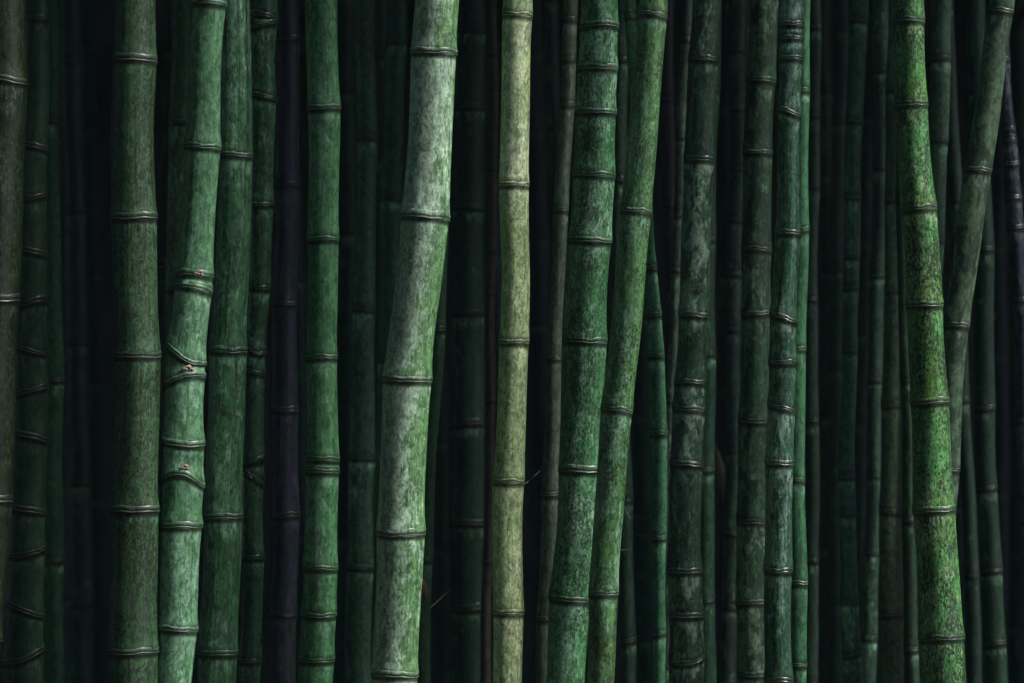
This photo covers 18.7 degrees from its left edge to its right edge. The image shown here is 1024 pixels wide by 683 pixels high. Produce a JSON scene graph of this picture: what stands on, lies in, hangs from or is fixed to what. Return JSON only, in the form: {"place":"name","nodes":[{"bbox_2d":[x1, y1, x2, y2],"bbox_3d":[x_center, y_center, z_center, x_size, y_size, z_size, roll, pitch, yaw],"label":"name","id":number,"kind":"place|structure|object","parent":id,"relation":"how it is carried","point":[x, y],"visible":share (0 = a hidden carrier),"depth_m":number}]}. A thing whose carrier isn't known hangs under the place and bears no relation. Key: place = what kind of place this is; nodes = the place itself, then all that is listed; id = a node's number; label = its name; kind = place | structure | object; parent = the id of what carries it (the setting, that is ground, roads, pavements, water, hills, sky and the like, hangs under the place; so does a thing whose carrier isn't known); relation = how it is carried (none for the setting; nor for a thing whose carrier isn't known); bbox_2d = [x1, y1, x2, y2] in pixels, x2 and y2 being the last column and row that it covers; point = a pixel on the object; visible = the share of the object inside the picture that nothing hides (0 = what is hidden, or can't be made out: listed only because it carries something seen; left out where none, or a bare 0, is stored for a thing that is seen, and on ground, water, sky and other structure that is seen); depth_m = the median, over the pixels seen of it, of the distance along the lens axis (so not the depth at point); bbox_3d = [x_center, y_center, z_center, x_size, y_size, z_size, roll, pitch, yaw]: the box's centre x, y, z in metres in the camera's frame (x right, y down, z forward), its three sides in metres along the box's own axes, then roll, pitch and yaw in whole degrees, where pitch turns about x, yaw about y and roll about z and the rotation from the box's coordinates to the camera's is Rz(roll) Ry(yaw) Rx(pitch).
{"place":"outdoors","nodes":[
{"label":"outdoors","id":0,"kind":"place"},
{"bbox_2d":[0,0,1010,682],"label":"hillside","id":1,"kind":"structure","parent":0,"point":[104,22],"depth_m":14.12},
{"bbox_2d":[714,444,724,513],"bbox_3d":[0.537,0.355,8.007,0.032,0.222,0.022,-15,10,-17],"label":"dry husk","id":2,"kind":"object","parent":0,"point":[720,472],"visible":0.43,"depth_m":8.00},
{"label":"ground","id":3,"kind":"structure","parent":0,"visible":0},
{"bbox_2d":[0,0,28,651],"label":"bamboo culm","id":4,"kind":"object","parent":3,"relation":"on","point":[14,82],"visible":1,"depth_m":6.97},
{"bbox_2d":[0,0,50,682],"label":"bamboo culm","id":5,"kind":"object","parent":3,"relation":"on","point":[22,653],"visible":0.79,"depth_m":7.22},
{"bbox_2d":[58,0,70,682],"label":"bamboo culm","id":6,"kind":"object","parent":3,"relation":"on","point":[67,561],"visible":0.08,"depth_m":8.98},
{"bbox_2d":[105,0,161,682],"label":"bamboo culm","id":7,"kind":"object","parent":3,"relation":"on","point":[132,649],"visible":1,"depth_m":6.92},
{"bbox_2d":[157,0,170,617],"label":"bamboo culm","id":8,"kind":"object","parent":3,"relation":"on","point":[162,222],"visible":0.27,"depth_m":10.15},
{"bbox_2d":[158,0,191,607],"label":"bamboo culm","id":9,"kind":"object","parent":3,"relation":"on","point":[181,14],"visible":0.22,"depth_m":7.60},
{"bbox_2d":[157,0,226,682],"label":"bamboo culm","id":10,"kind":"object","parent":3,"relation":"on","point":[181,476],"visible":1,"depth_m":6.97},
{"bbox_2d":[195,187,217,682],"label":"bamboo culm","id":11,"kind":"object","parent":3,"relation":"on","point":[205,412],"visible":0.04,"depth_m":10.42},
{"bbox_2d":[196,0,253,682],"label":"bamboo culm","id":12,"kind":"object","parent":3,"relation":"on","point":[217,645],"visible":0.95,"depth_m":7.07},
{"bbox_2d":[236,575,240,682],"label":"bamboo culm","id":13,"kind":"object","parent":3,"relation":"on","point":[239,616],"depth_m":9.60},
{"bbox_2d":[237,0,278,682],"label":"bamboo culm","id":14,"kind":"object","parent":3,"relation":"on","point":[264,17],"visible":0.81,"depth_m":7.37},
{"bbox_2d":[243,482,244,555],"bbox_3d":[-0.631,0.406,7.330,0.005,0.198,0.002,0,0,0],"label":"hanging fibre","id":15,"kind":"object","parent":14,"relation":"hanging from","point":[243,511],"visible":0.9,"depth_m":7.33},
{"bbox_2d":[266,0,300,682],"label":"bamboo culm","id":16,"kind":"object","parent":3,"relation":"on","point":[281,608],"visible":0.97,"depth_m":7.52},
{"bbox_2d":[297,167,306,635],"bbox_3d":[-0.673,-1.450,9.284,0.198,6.406,0.074,0,0,0],"label":"bamboo culm","id":17,"kind":"object","parent":3,"relation":"on","point":[301,365],"visible":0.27,"depth_m":9.26},
{"bbox_2d":[298,0,340,682],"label":"bamboo culm","id":18,"kind":"object","parent":3,"relation":"on","point":[316,653],"visible":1,"depth_m":7.10},
{"bbox_2d":[333,0,355,682],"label":"bamboo culm","id":19,"kind":"object","parent":3,"relation":"on","point":[347,89],"visible":0.42,"depth_m":9.79},
{"bbox_2d":[345,0,377,682],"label":"bamboo culm","id":20,"kind":"object","parent":3,"relation":"on","point":[359,565],"visible":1,"depth_m":7.82},
{"bbox_2d":[375,0,385,333],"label":"bamboo culm","id":21,"kind":"object","parent":3,"relation":"on","point":[380,19],"visible":0.12,"depth_m":9.16},
{"bbox_2d":[371,0,407,665],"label":"bamboo culm","id":22,"kind":"object","parent":3,"relation":"on","point":[396,41],"visible":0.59,"depth_m":7.98},
{"bbox_2d":[370,0,458,682],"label":"bamboo culm","id":23,"kind":"object","parent":3,"relation":"on","point":[407,375],"visible":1,"depth_m":6.90},
{"bbox_2d":[421,578,427,598],"bbox_3d":[-0.203,0.559,7.101,0.018,0.057,0.008,-19,11,-16],"label":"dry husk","id":24,"kind":"object","parent":23,"relation":"attached to","point":[424,591],"visible":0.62,"depth_m":7.10},
{"bbox_2d":[417,224,448,682],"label":"bamboo culm","id":25,"kind":"object","parent":3,"relation":"on","point":[424,656],"visible":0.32,"depth_m":7.27},
{"bbox_2d":[448,0,486,682],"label":"bamboo culm","id":26,"kind":"object","parent":3,"relation":"on","point":[466,313],"visible":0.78,"depth_m":8.02},
{"bbox_2d":[480,0,498,682],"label":"bamboo culm","id":27,"kind":"object","parent":3,"relation":"on","point":[490,262],"visible":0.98,"depth_m":7.70},
{"bbox_2d":[484,63,500,636],"bbox_3d":[-0.083,-1.450,9.223,0.230,6.401,0.095,0,0,0],"label":"bamboo culm","id":28,"kind":"object","parent":3,"relation":"on","point":[498,299],"visible":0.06,"depth_m":9.20},
{"bbox_2d":[492,0,532,682],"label":"bamboo culm","id":29,"kind":"object","parent":3,"relation":"on","point":[508,482],"visible":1,"depth_m":7.00},
{"bbox_2d":[528,0,548,673],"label":"bamboo culm","id":30,"kind":"object","parent":3,"relation":"on","point":[539,294],"visible":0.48,"depth_m":10.49},
{"bbox_2d":[544,0,566,499],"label":"bamboo culm","id":31,"kind":"object","parent":3,"relation":"on","point":[552,57],"visible":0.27,"depth_m":9.11},
{"bbox_2d":[534,0,577,682],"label":"bamboo culm","id":32,"kind":"object","parent":3,"relation":"on","point":[549,497],"visible":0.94,"depth_m":7.32},
{"bbox_2d":[546,0,619,682],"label":"bamboo culm","id":33,"kind":"object","parent":3,"relation":"on","point":[584,333],"visible":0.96,"depth_m":7.09},
{"bbox_2d":[585,628,588,682],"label":"bamboo culm","id":34,"kind":"object","parent":3,"relation":"on","point":[586,660],"depth_m":9.57},
{"bbox_2d":[609,0,636,682],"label":"bamboo culm","id":35,"kind":"object","parent":3,"relation":"on","point":[628,638],"visible":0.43,"depth_m":7.54},
{"bbox_2d":[587,0,667,682],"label":"bamboo culm","id":36,"kind":"object","parent":3,"relation":"on","point":[616,405],"visible":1,"depth_m":6.95},
{"bbox_2d":[628,0,652,682],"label":"bamboo culm","id":37,"kind":"object","parent":3,"relation":"on","point":[641,477],"visible":0.27,"depth_m":9.70},
{"bbox_2d":[623,0,667,682],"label":"bamboo culm","id":38,"kind":"object","parent":3,"relation":"on","point":[654,344],"visible":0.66,"depth_m":7.41},
{"bbox_2d":[659,0,675,387],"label":"bamboo culm","id":39,"kind":"object","parent":3,"relation":"on","point":[667,119],"visible":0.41,"depth_m":8.17},
{"bbox_2d":[674,0,682,97],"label":"bamboo culm","id":40,"kind":"object","parent":3,"relation":"on","point":[678,7],"visible":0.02,"depth_m":10.24},
{"bbox_2d":[665,0,692,682],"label":"bamboo culm","id":41,"kind":"object","parent":3,"relation":"on","point":[679,165],"visible":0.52,"depth_m":7.60},
{"bbox_2d":[666,0,720,682],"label":"bamboo culm","id":42,"kind":"object","parent":3,"relation":"on","point":[686,615],"visible":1,"depth_m":7.31},
{"bbox_2d":[701,0,721,682],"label":"bamboo culm","id":43,"kind":"object","parent":3,"relation":"on","point":[708,547],"visible":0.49,"depth_m":7.67},
{"bbox_2d":[719,0,747,682],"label":"bamboo culm","id":44,"kind":"object","parent":3,"relation":"on","point":[738,40],"visible":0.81,"depth_m":7.79},
{"bbox_2d":[741,0,749,361],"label":"bamboo culm","id":45,"kind":"object","parent":3,"relation":"on","point":[748,35],"depth_m":9.13},
{"bbox_2d":[735,0,778,682],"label":"bamboo culm","id":46,"kind":"object","parent":3,"relation":"on","point":[756,241],"visible":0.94,"depth_m":7.42},
{"bbox_2d":[763,0,803,682],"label":"bamboo culm","id":47,"kind":"object","parent":3,"relation":"on","point":[779,461],"visible":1,"depth_m":7.05},
{"bbox_2d":[791,0,810,682],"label":"bamboo culm","id":48,"kind":"object","parent":3,"relation":"on","point":[799,591],"visible":0.58,"depth_m":7.23},
{"bbox_2d":[805,0,821,682],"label":"bamboo culm","id":49,"kind":"object","parent":3,"relation":"on","point":[812,489],"visible":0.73,"depth_m":7.83},
{"bbox_2d":[818,0,832,682],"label":"bamboo culm","id":50,"kind":"object","parent":3,"relation":"on","point":[826,138],"visible":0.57,"depth_m":9.27},
{"bbox_2d":[838,0,868,682],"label":"bamboo culm","id":51,"kind":"object","parent":3,"relation":"on","point":[847,510],"visible":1,"depth_m":7.70},
{"bbox_2d":[855,0,872,635],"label":"bamboo culm","id":52,"kind":"object","parent":3,"relation":"on","point":[863,340],"visible":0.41,"depth_m":9.21},
{"bbox_2d":[860,0,888,682],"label":"bamboo culm","id":53,"kind":"object","parent":3,"relation":"on","point":[869,622],"visible":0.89,"depth_m":8.04},
{"bbox_2d":[878,0,903,682],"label":"bamboo culm","id":54,"kind":"object","parent":3,"relation":"on","point":[891,651],"visible":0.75,"depth_m":7.63},
{"bbox_2d":[895,150,919,682],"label":"bamboo culm","id":55,"kind":"object","parent":3,"relation":"on","point":[911,644],"visible":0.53,"depth_m":7.50},
{"bbox_2d":[891,0,966,682],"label":"bamboo culm","id":56,"kind":"object","parent":3,"relation":"on","point":[941,636],"visible":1,"depth_m":6.97},
{"bbox_2d":[918,0,950,682],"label":"bamboo culm","id":57,"kind":"object","parent":3,"relation":"on","point":[940,54],"visible":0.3,"depth_m":7.59},
{"bbox_2d":[945,169,965,666],"bbox_3d":[1.310,-1.450,9.402,0.150,6.404,0.064,0,0,0],"label":"bamboo culm","id":58,"kind":"object","parent":3,"relation":"on","point":[959,533],"visible":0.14,"depth_m":9.38},
{"bbox_2d":[947,0,981,682],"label":"bamboo culm","id":59,"kind":"object","parent":3,"relation":"on","point":[971,574],"visible":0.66,"depth_m":7.88},
{"bbox_2d":[943,0,1014,521],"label":"bamboo culm","id":60,"kind":"object","parent":3,"relation":"on","point":[978,166],"visible":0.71,"depth_m":7.26},
{"bbox_2d":[966,0,1007,682],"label":"bamboo culm","id":61,"kind":"object","parent":3,"relation":"on","point":[994,639],"visible":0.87,"depth_m":7.72},
{"bbox_2d":[985,313,995,351],"bbox_3d":[1.176,-0.023,7.650,0.006,0.099,0.102,0,0,-7],"label":"twig","id":62,"kind":"object","parent":61,"relation":"attached to","point":[991,332],"visible":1,"depth_m":7.65},
{"bbox_2d":[989,0,1008,682],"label":"bamboo culm","id":63,"kind":"object","parent":3,"relation":"on","point":[1000,358],"visible":0.38,"depth_m":10.24},
{"bbox_2d":[1001,37,1023,604],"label":"bamboo culm","id":64,"kind":"object","parent":3,"relation":"on","point":[1014,219],"visible":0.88,"depth_m":7.50},
{"bbox_2d":[1007,0,1023,682],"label":"bamboo culm","id":65,"kind":"object","parent":3,"relation":"on","point":[1015,620],"visible":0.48,"depth_m":9.68}
]}

